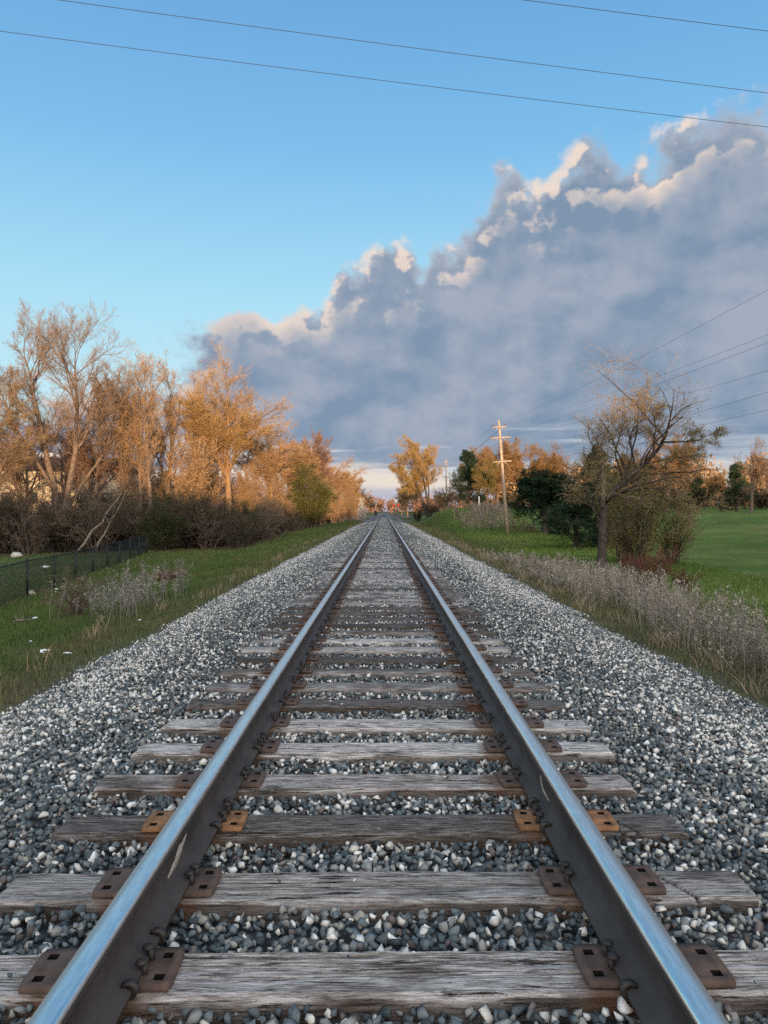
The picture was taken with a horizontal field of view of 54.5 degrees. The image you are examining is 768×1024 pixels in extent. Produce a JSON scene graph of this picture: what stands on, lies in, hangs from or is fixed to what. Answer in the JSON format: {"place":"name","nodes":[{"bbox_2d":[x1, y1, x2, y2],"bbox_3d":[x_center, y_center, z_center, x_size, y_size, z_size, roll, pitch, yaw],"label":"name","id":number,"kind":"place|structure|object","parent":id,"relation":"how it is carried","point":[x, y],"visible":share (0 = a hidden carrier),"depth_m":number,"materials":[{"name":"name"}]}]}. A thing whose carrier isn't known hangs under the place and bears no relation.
{"place":"outdoors","nodes":[
{"label":"outdoors","id":0,"kind":"place"},
{"bbox_2d":[1,31,765,126],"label":"power line","id":1,"kind":"object","parent":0,"point":[368,78],"visible":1,"depth_m":13.68,"materials":[{"name":"black metal"}]},
{"bbox_2d":[0,506,767,718],"bbox_3d":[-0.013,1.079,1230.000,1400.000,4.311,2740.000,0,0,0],"label":"ground","id":2,"kind":"structure","parent":0,"point":[737,541],"depth_m":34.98,"materials":[{"name":"green plant"}]},
{"bbox_2d":[0,483,34,553],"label":"thicket shrub","id":3,"kind":"object","parent":2,"relation":"on","point":[16,512],"visible":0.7,"depth_m":53.76,"materials":[{"name":"brown plant"}]},
{"bbox_2d":[0,482,53,552],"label":"thicket shrub","id":4,"kind":"object","parent":2,"relation":"on","point":[14,548],"visible":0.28,"depth_m":55.05,"materials":[{"name":"brown plant"}]},
{"bbox_2d":[0,372,55,492],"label":"budding tree","id":5,"kind":"object","parent":2,"relation":"on","point":[15,453],"visible":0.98,"depth_m":58.92,"materials":[{"name":"orange plant"}]},
{"bbox_2d":[0,412,60,531],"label":"reddish tree","id":6,"kind":"object","parent":2,"relation":"on","point":[26,481],"visible":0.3,"depth_m":73.69,"materials":[{"name":"brown plant"}]},
{"bbox_2d":[0,489,75,554],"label":"thicket shrub","id":7,"kind":"object","parent":2,"relation":"on","point":[34,524],"visible":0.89,"depth_m":53.05,"materials":[{"name":"brown plant"}]},
{"bbox_2d":[25,467,84,542],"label":"sapling clump","id":8,"kind":"object","parent":2,"relation":"on","point":[40,491],"visible":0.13,"depth_m":69.20,"materials":[{"name":"brown plant"}]},
{"bbox_2d":[34,427,84,497],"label":"reddish tree","id":9,"kind":"object","parent":2,"relation":"on","point":[61,465],"visible":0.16,"depth_m":83.38,"materials":[{"name":"brown plant"}]},
{"bbox_2d":[30,490,106,552],"bbox_3d":[-23.227,0.593,54.809,5.760,5.309,5.250,0,0,-34],"label":"thicket shrub","id":10,"kind":"object","parent":2,"relation":"on","point":[64,544],"visible":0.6,"depth_m":54.24,"materials":[{"name":"brown plant"}]},
{"bbox_2d":[39,499,97,551],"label":"thicket shrub","id":11,"kind":"object","parent":2,"relation":"on","point":[63,533],"visible":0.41,"depth_m":54.02,"materials":[{"name":"brown plant"}]},
{"bbox_2d":[0,453,143,512],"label":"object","id":12,"kind":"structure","parent":2,"relation":"on","point":[57,478],"depth_m":104.98,"materials":[{"name":"plant"}]},
{"bbox_2d":[39,565,106,616],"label":"thicket shrub","id":13,"kind":"object","parent":2,"relation":"on","point":[83,601],"visible":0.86,"depth_m":14.48,"materials":[{"name":"brown plant"}]},
{"bbox_2d":[0,298,147,516],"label":"bare tree","id":14,"kind":"object","parent":2,"relation":"on","point":[100,404],"visible":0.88,"depth_m":61.82,"materials":[{"name":"brown plant"}]},
{"bbox_2d":[0,535,147,605],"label":"chain link fence","id":15,"kind":"object","parent":2,"relation":"on","point":[139,543],"visible":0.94,"depth_m":29.56,"materials":[{"name":"black metal"}]},
{"bbox_2d":[48,468,120,519],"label":"sapling clump","id":16,"kind":"object","parent":2,"relation":"on","point":[80,478],"visible":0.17,"depth_m":72.39,"materials":[{"name":"brown plant"}]},
{"bbox_2d":[52,396,137,506],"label":"reddish tree","id":17,"kind":"object","parent":2,"relation":"on","point":[83,463],"visible":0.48,"depth_m":69.59,"materials":[{"name":"brown plant"}]},
{"bbox_2d":[44,469,154,551],"bbox_3d":[-20.131,0.063,53.079,7.401,6.290,5.763,0,0,6],"label":"thicket shrub","id":18,"kind":"object","parent":2,"relation":"on","point":[100,515],"visible":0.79,"depth_m":52.84,"materials":[{"name":"brown plant"}]},
{"bbox_2d":[45,557,193,626],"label":"dead weeds","id":19,"kind":"object","parent":2,"relation":"on","point":[124,596],"visible":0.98,"depth_m":13.87,"materials":[{"name":"grey plant"}]},
{"bbox_2d":[107,349,144,544],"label":"slender tree","id":20,"kind":"object","parent":2,"relation":"on","point":[124,465],"visible":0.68,"depth_m":65.02,"materials":[{"name":"orange plant"}]},
{"bbox_2d":[89,454,165,512],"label":"sapling clump","id":21,"kind":"object","parent":2,"relation":"on","point":[135,483],"visible":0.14,"depth_m":77.67,"materials":[{"name":"brown plant"}]},
{"bbox_2d":[105,494,170,549],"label":"thicket shrub","id":22,"kind":"object","parent":2,"relation":"on","point":[127,530],"visible":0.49,"depth_m":52.32,"materials":[{"name":"brown plant"}]},
{"bbox_2d":[117,339,169,507],"bbox_3d":[-21.148,-5.853,64.156,6.051,18.032,4.161,0,0,24],"label":"slender tree","id":23,"kind":"object","parent":2,"relation":"on","point":[146,470],"visible":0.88,"depth_m":63.71,"materials":[{"name":"orange plant"}]},
{"bbox_2d":[120,351,178,513],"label":"slender tree","id":24,"kind":"object","parent":2,"relation":"on","point":[168,412],"visible":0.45,"depth_m":69.86,"materials":[{"name":"orange plant"}]},
{"bbox_2d":[134,349,189,509],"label":"slender tree","id":25,"kind":"object","parent":2,"relation":"on","point":[170,448],"visible":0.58,"depth_m":71.02,"materials":[{"name":"orange plant"}]},
{"bbox_2d":[133,494,192,551],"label":"brush shrub","id":26,"kind":"object","parent":2,"relation":"on","point":[168,537],"visible":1,"depth_m":49.86,"materials":[{"name":"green plant"}]},
{"bbox_2d":[157,476,217,548],"bbox_3d":[-13.959,0.214,53.034,4.934,5.441,5.413,0,0,21],"label":"thicket shrub","id":27,"kind":"object","parent":2,"relation":"on","point":[186,543],"visible":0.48,"depth_m":52.64,"materials":[{"name":"brown plant"}]},
{"bbox_2d":[165,425,220,507],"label":"tall shrub","id":28,"kind":"object","parent":2,"relation":"on","point":[195,469],"visible":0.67,"depth_m":69.57,"materials":[{"name":"orange plant"}]},
{"bbox_2d":[144,467,244,514],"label":"backing wood","id":29,"kind":"object","parent":2,"relation":"on","point":[223,487],"depth_m":159.97,"materials":[{"name":"orange plant"}]},
{"bbox_2d":[168,488,236,546],"bbox_3d":[-12.657,0.525,53.733,4.667,4.764,5.861,0,0,38],"label":"thicket shrub","id":30,"kind":"object","parent":2,"relation":"on","point":[204,502],"visible":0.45,"depth_m":52.97,"materials":[{"name":"brown plant"}]},
{"bbox_2d":[160,494,247,549],"bbox_3d":[-12.679,0.791,52.745,6.270,4.209,4.882,0,0,-9],"label":"thicket shrub","id":31,"kind":"object","parent":2,"relation":"on","point":[201,528],"visible":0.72,"depth_m":52.33,"materials":[{"name":"brown plant"}]},
{"bbox_2d":[185,455,224,515],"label":"tall shrub","id":32,"kind":"object","parent":2,"relation":"on","point":[213,478],"visible":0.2,"depth_m":83.92,"materials":[{"name":"beige plant"}]},
{"bbox_2d":[177,361,241,484],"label":"slender tree","id":33,"kind":"object","parent":2,"relation":"on","point":[207,386],"visible":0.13,"depth_m":80.18,"materials":[{"name":"orange plant"}]},
{"bbox_2d":[174,339,299,513],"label":"golden tree","id":34,"kind":"object","parent":2,"relation":"on","point":[211,427],"visible":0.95,"depth_m":73.82,"materials":[{"name":"brown plant"}]},
{"bbox_2d":[211,503,264,549],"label":"thicket shrub","id":35,"kind":"object","parent":2,"relation":"on","point":[234,538],"visible":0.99,"depth_m":49.83,"materials":[{"name":"brown plant"}]},
{"bbox_2d":[231,464,262,515],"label":"tall shrub","id":36,"kind":"object","parent":2,"relation":"on","point":[244,483],"visible":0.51,"depth_m":79.21,"materials":[{"name":"orange plant"}]},
{"bbox_2d":[236,512,266,545],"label":"thicket shrub","id":37,"kind":"object","parent":2,"relation":"on","point":[258,534],"visible":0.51,"depth_m":52.67,"materials":[{"name":"brown plant"}]},
{"bbox_2d":[238,473,277,514],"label":"tall shrub","id":38,"kind":"object","parent":2,"relation":"on","point":[262,490],"visible":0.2,"depth_m":84.16,"materials":[{"name":"orange plant"}]},
{"bbox_2d":[235,494,287,541],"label":"thicket shrub","id":39,"kind":"object","parent":2,"relation":"on","point":[265,515],"visible":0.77,"depth_m":60.80,"materials":[{"name":"brown plant"}]},
{"bbox_2d":[230,413,298,504],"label":"orange tree","id":40,"kind":"object","parent":2,"relation":"on","point":[271,459],"visible":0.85,"depth_m":87.37,"materials":[{"name":"brown plant"}]},
{"bbox_2d":[259,469,293,526],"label":"tall shrub","id":41,"kind":"object","parent":2,"relation":"on","point":[278,493],"visible":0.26,"depth_m":88.80,"materials":[{"name":"orange plant"}]},
{"bbox_2d":[266,425,323,493],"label":"orange tree","id":42,"kind":"object","parent":2,"relation":"on","point":[299,454],"visible":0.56,"depth_m":94.45,"materials":[{"name":"brown plant"}]},
{"bbox_2d":[279,459,340,529],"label":"green bush","id":43,"kind":"object","parent":2,"relation":"on","point":[313,512],"visible":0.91,"depth_m":91.61,"materials":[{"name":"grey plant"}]},
{"bbox_2d":[288,426,343,502],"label":"reddish tree","id":44,"kind":"object","parent":2,"relation":"on","point":[318,448],"visible":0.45,"depth_m":102.49,"materials":[{"name":"orange plant"}]},
{"bbox_2d":[320,453,361,522],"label":"orange tree","id":45,"kind":"object","parent":2,"relation":"on","point":[343,485],"visible":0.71,"depth_m":121.81,"materials":[{"name":"brown plant"}]},
{"bbox_2d":[342,464,370,520],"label":"orange tree","id":46,"kind":"object","parent":2,"relation":"on","point":[361,480],"visible":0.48,"depth_m":150.12,"materials":[{"name":"brown plant"}]},
{"bbox_2d":[0,513,767,1023],"bbox_3d":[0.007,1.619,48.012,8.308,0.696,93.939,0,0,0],"label":"gravel","id":47,"kind":"structure","parent":2,"relation":"on","point":[288,581],"depth_m":4.20,"materials":[{"name":"grey gravel"}]},
{"bbox_2d":[93,765,637,804],"bbox_3d":[-0.096,1.423,3.742,2.682,0.284,0.217,0,0,0],"label":"railroad tie","id":48,"kind":"object","parent":47,"relation":"on","point":[255,784],"visible":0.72,"depth_m":3.66,"materials":[{"name":"grey wood"}]},
{"bbox_2d":[51,802,689,854],"bbox_3d":[-0.059,1.420,3.235,2.700,0.276,0.230,0,0,0],"label":"railroad tie","id":49,"kind":"object","parent":47,"relation":"on","point":[244,829],"visible":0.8,"depth_m":3.16,"materials":[{"name":"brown wood"}]},
{"bbox_2d":[27,513,382,1023],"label":"rail","id":50,"kind":"object","parent":49,"relation":"on","point":[97,981],"visible":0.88,"depth_m":2.51,"materials":[{"name":"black metal"}]},
{"bbox_2d":[385,513,728,1023],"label":"rail","id":51,"kind":"object","parent":49,"relation":"on","point":[660,981],"visible":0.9,"depth_m":2.51,"materials":[{"name":"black metal"}]},
{"bbox_2d":[131,733,614,768],"bbox_3d":[-0.059,1.415,4.246,2.712,0.281,0.218,0,0,0],"label":"railroad tie","id":52,"kind":"object","parent":47,"relation":"on","point":[424,753],"visible":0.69,"depth_m":4.16,"materials":[{"name":"grey wood"}]},
{"bbox_2d":[159,711,590,742],"bbox_3d":[-0.057,1.415,4.726,2.697,0.280,0.222,0,0,1],"label":"railroad tie","id":53,"kind":"object","parent":47,"relation":"on","point":[475,726],"visible":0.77,"depth_m":4.64,"materials":[{"name":"grey wood"}]},
{"bbox_2d":[185,691,566,717],"bbox_3d":[-0.055,1.416,5.259,2.667,0.275,0.218,0,0,1],"label":"railroad tie","id":54,"kind":"object","parent":47,"relation":"on","point":[470,704],"visible":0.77,"depth_m":5.17,"materials":[{"name":"grey wood"}]},
{"bbox_2d":[217,661,534,682],"bbox_3d":[-0.065,1.421,6.313,2.671,0.284,0.220,0,0,0],"label":"railroad tie","id":55,"kind":"object","parent":47,"relation":"on","point":[266,671],"visible":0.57,"depth_m":6.23,"materials":[{"name":"grey wood"}]},
{"bbox_2d":[263,619,488,630],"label":"railroad tie","id":56,"kind":"object","parent":47,"relation":"on","point":[332,625],"visible":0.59,"depth_m":8.78,"materials":[{"name":"grey wood"}]},
{"bbox_2d":[241,641,511,657],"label":"railroad tie","id":57,"kind":"object","parent":47,"relation":"on","point":[320,649],"visible":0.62,"depth_m":7.26,"materials":[{"name":"grey wood"}]},
{"bbox_2d":[257,625,495,638],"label":"railroad tie","id":58,"kind":"object","parent":47,"relation":"on","point":[440,632],"visible":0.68,"depth_m":8.29,"materials":[{"name":"grey wood"}]},
{"bbox_2d":[249,633,505,646],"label":"railroad tie","id":59,"kind":"object","parent":47,"relation":"on","point":[476,640],"visible":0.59,"depth_m":7.76,"materials":[{"name":"grey wood"}]},
{"bbox_2d":[271,612,483,623],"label":"railroad tie","id":60,"kind":"object","parent":47,"relation":"on","point":[332,618],"visible":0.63,"depth_m":9.31,"materials":[{"name":"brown wood"}]},
{"bbox_2d":[287,598,467,606],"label":"railroad tie","id":61,"kind":"object","parent":47,"relation":"on","point":[366,604],"visible":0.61,"depth_m":10.86,"materials":[{"name":"grey wood"}]},
{"bbox_2d":[205,675,550,698],"bbox_3d":[-0.048,1.417,5.778,2.664,0.284,0.220,0,0,-1],"label":"railroad tie","id":62,"kind":"object","parent":47,"relation":"on","point":[459,686],"visible":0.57,"depth_m":5.70,"materials":[{"name":"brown wood"}]},
{"bbox_2d":[302,585,454,591],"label":"railroad tie","id":63,"kind":"object","parent":47,"relation":"on","point":[369,589],"visible":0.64,"depth_m":12.88,"materials":[{"name":"grey wood"}]},
{"bbox_2d":[233,650,525,668],"bbox_3d":[-0.043,1.425,6.840,2.664,0.280,0.217,0,0,0],"label":"railroad tie","id":64,"kind":"object","parent":47,"relation":"on","point":[448,660],"visible":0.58,"depth_m":6.76,"materials":[{"name":"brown wood"}]},
{"bbox_2d":[279,607,479,616],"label":"railroad tie","id":65,"kind":"object","parent":47,"relation":"on","point":[338,613],"visible":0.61,"depth_m":9.84,"materials":[{"name":"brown wood"}]},
{"bbox_2d":[316,574,442,577],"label":"railroad tie","id":66,"kind":"object","parent":47,"relation":"on","point":[377,576],"visible":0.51,"depth_m":15.51,"materials":[{"name":"grey wood"}]},
{"bbox_2d":[284,603,475,611],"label":"railroad tie","id":67,"kind":"object","parent":47,"relation":"on","point":[425,608],"visible":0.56,"depth_m":10.36,"materials":[{"name":"grey wood"}]},
{"bbox_2d":[297,591,462,598],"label":"railroad tie","id":68,"kind":"object","parent":47,"relation":"on","point":[345,595],"visible":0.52,"depth_m":11.86,"materials":[{"name":"grey wood"}]},
{"bbox_2d":[0,860,760,923],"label":"railroad tie","id":69,"kind":"object","parent":47,"relation":"on","point":[545,889],"visible":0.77,"depth_m":2.64,"materials":[{"name":"grey wood"}]},
{"bbox_2d":[300,588,460,594],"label":"railroad tie","id":70,"kind":"object","parent":47,"relation":"on","point":[373,592],"visible":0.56,"depth_m":12.37,"materials":[{"name":"grey wood"}]},
{"bbox_2d":[309,582,455,587],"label":"railroad tie","id":71,"kind":"object","parent":47,"relation":"on","point":[385,586],"visible":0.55,"depth_m":13.40,"materials":[{"name":"grey wood"}]},
{"bbox_2d":[296,594,469,604],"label":"railroad tie","id":72,"kind":"object","parent":47,"relation":"on","point":[422,599],"visible":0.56,"depth_m":11.36,"materials":[{"name":"grey wood"}]},
{"bbox_2d":[0,938,767,1023],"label":"railroad tie","id":73,"kind":"object","parent":47,"relation":"on","point":[177,980],"visible":0.78,"depth_m":2.13,"materials":[{"name":"grey wood"}]},
{"bbox_2d":[0,539,767,700],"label":"dry grass","id":74,"kind":"structure","parent":2,"relation":"on","point":[584,602],"depth_m":11.81,"materials":[{"name":"brown plant"}]},
{"bbox_2d":[388,435,443,517],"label":"leaning golden tree","id":75,"kind":"object","parent":2,"relation":"on","point":[418,467],"visible":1,"depth_m":127.64,"materials":[{"name":"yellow plant"}]},
{"bbox_2d":[445,449,493,507],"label":"conifer","id":76,"kind":"object","parent":2,"relation":"on","point":[462,490],"visible":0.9,"depth_m":117.23,"materials":[{"name":"green plant"}]},
{"bbox_2d":[459,446,497,493],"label":"rusty tree","id":77,"kind":"object","parent":2,"relation":"on","point":[483,461],"visible":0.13,"depth_m":127.12,"materials":[{"name":"orange plant"}]},
{"bbox_2d":[471,458,500,506],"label":"yellow green tree","id":78,"kind":"object","parent":2,"relation":"on","point":[486,479],"visible":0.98,"depth_m":111.72,"materials":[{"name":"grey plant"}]},
{"bbox_2d":[444,500,536,530],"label":"bank weeds","id":79,"kind":"object","parent":2,"relation":"on","point":[475,508],"visible":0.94,"depth_m":84.36,"materials":[{"name":"green plant"}]},
{"bbox_2d":[233,494,754,512],"bbox_3d":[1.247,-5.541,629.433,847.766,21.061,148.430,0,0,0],"label":"distant wood","id":80,"kind":"object","parent":2,"relation":"on","point":[390,503],"visible":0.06,"depth_m":598.32,"materials":[{"name":"brown plant"}]},
{"bbox_2d":[477,436,521,502],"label":"rusty tree","id":81,"kind":"object","parent":2,"relation":"on","point":[507,451],"visible":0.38,"depth_m":130.49,"materials":[{"name":"orange plant"}]},
{"bbox_2d":[490,420,511,535],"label":"utility pole","id":82,"kind":"object","parent":2,"relation":"on","point":[499,427],"visible":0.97,"depth_m":69.87,"materials":[{"name":"brown wood"}]},
{"bbox_2d":[497,442,546,486],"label":"rusty tree","id":83,"kind":"object","parent":2,"relation":"on","point":[517,461],"visible":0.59,"depth_m":134.52,"materials":[{"name":"orange plant"}]},
{"bbox_2d":[507,466,585,533],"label":"spreading evergreen","id":84,"kind":"object","parent":2,"relation":"on","point":[536,489],"visible":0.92,"depth_m":71.08,"materials":[{"name":"green plant"}]},
{"bbox_2d":[534,446,567,477],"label":"rusty tree","id":85,"kind":"object","parent":2,"relation":"on","point":[552,462],"visible":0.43,"depth_m":137.49,"materials":[{"name":"orange plant"}]},
{"bbox_2d":[534,481,617,548],"bbox_3d":[12.526,0.418,47.419,5.977,4.814,7.290,0,0,11],"label":"conifer","id":86,"kind":"object","parent":2,"relation":"on","point":[573,513],"visible":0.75,"depth_m":47.38,"materials":[{"name":"green plant"}]},
{"bbox_2d":[561,444,646,533],"bbox_3d":[16.574,-1.027,55.859,6.679,8.124,5.476,0,0,38],"label":"conifer","id":87,"kind":"object","parent":2,"relation":"on","point":[590,483],"visible":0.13,"depth_m":55.73,"materials":[{"name":"green plant"}]},
{"bbox_2d":[482,549,767,687],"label":"tall weeds","id":88,"kind":"object","parent":2,"relation":"on","point":[639,594],"visible":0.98,"depth_m":11.60,"materials":[{"name":"beige plant"}]},
{"bbox_2d":[585,447,665,561],"bbox_3d":[11.233,-0.182,35.233,3.396,5.670,3.610,0,0,9],"label":"understory shrub","id":89,"kind":"object","parent":2,"relation":"on","point":[613,483],"visible":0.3,"depth_m":35.00,"materials":[{"name":"brown plant"}]},
{"bbox_2d":[490,452,767,507],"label":"fairway wood","id":90,"kind":"object","parent":2,"relation":"on","point":[510,488],"visible":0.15,"depth_m":132.72,"materials":[{"name":"orange plant"}]},
{"bbox_2d":[498,482,767,512],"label":"fairway undergrowth","id":91,"kind":"object","parent":2,"relation":"on","point":[761,501],"visible":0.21,"depth_m":113.28,"materials":[{"name":"brown plant"}]},
{"bbox_2d":[593,464,679,568],"bbox_3d":[10.817,0.262,31.801,3.514,4.831,3.734,0,0,29],"label":"understory shrub","id":92,"kind":"object","parent":2,"relation":"on","point":[628,534],"visible":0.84,"depth_m":31.61,"materials":[{"name":"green plant"}]},
{"bbox_2d":[615,446,658,510],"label":"rusty tree","id":93,"kind":"object","parent":2,"relation":"on","point":[631,471],"visible":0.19,"depth_m":103.97,"materials":[{"name":"orange plant"}]},
{"bbox_2d":[623,543,680,587],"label":"red shrub","id":94,"kind":"object","parent":2,"relation":"on","point":[657,568],"visible":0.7,"depth_m":23.75,"materials":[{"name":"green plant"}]},
{"bbox_2d":[556,339,748,572],"bbox_3d":[10.229,-2.505,30.314,7.183,10.091,7.543,0,0,0],"label":"leaning tree","id":95,"kind":"object","parent":2,"relation":"on","point":[602,533],"visible":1,"depth_m":29.45,"materials":[{"name":"brown plant"}]},
{"bbox_2d":[643,429,697,511],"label":"rusty tree","id":96,"kind":"object","parent":2,"relation":"on","point":[678,465],"visible":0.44,"depth_m":95.20,"materials":[{"name":"orange plant"}]},
{"bbox_2d":[645,487,704,563],"bbox_3d":[13.255,0.757,33.877,2.683,3.688,2.524,0,0,33],"label":"understory shrub","id":97,"kind":"object","parent":2,"relation":"on","point":[679,546],"visible":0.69,"depth_m":33.75,"materials":[{"name":"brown plant"}]},
{"bbox_2d":[666,566,705,594],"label":"red shrub","id":98,"kind":"object","parent":2,"relation":"on","point":[686,579],"visible":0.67,"depth_m":22.01,"materials":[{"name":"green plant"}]},
{"bbox_2d":[684,477,714,510],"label":"conifer","id":99,"kind":"object","parent":2,"relation":"on","point":[697,491],"visible":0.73,"depth_m":99.58,"materials":[{"name":"green plant"}]},
{"bbox_2d":[705,470,727,509],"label":"rusty tree","id":100,"kind":"object","parent":2,"relation":"on","point":[714,482],"visible":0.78,"depth_m":107.61,"materials":[{"name":"orange plant"}]},
{"bbox_2d":[713,461,758,511],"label":"conifer","id":101,"kind":"object","parent":2,"relation":"on","point":[737,483],"visible":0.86,"depth_m":94.64,"materials":[{"name":"green plant"}]},
{"bbox_2d":[732,436,767,513],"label":"tree","id":102,"kind":"object","parent":2,"relation":"on","point":[756,471],"visible":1,"depth_m":75.43,"materials":[{"name":"orange plant"}]},
{"bbox_2d":[0,0,767,511],"label":"sky","id":103,"kind":"structure","parent":0,"point":[426,264],"materials":[{"name":"blue"}]},
{"bbox_2d":[61,0,765,92],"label":"power line","id":104,"kind":"object","parent":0,"point":[397,45],"visible":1,"depth_m":12.92,"materials":[{"name":"black metal"}]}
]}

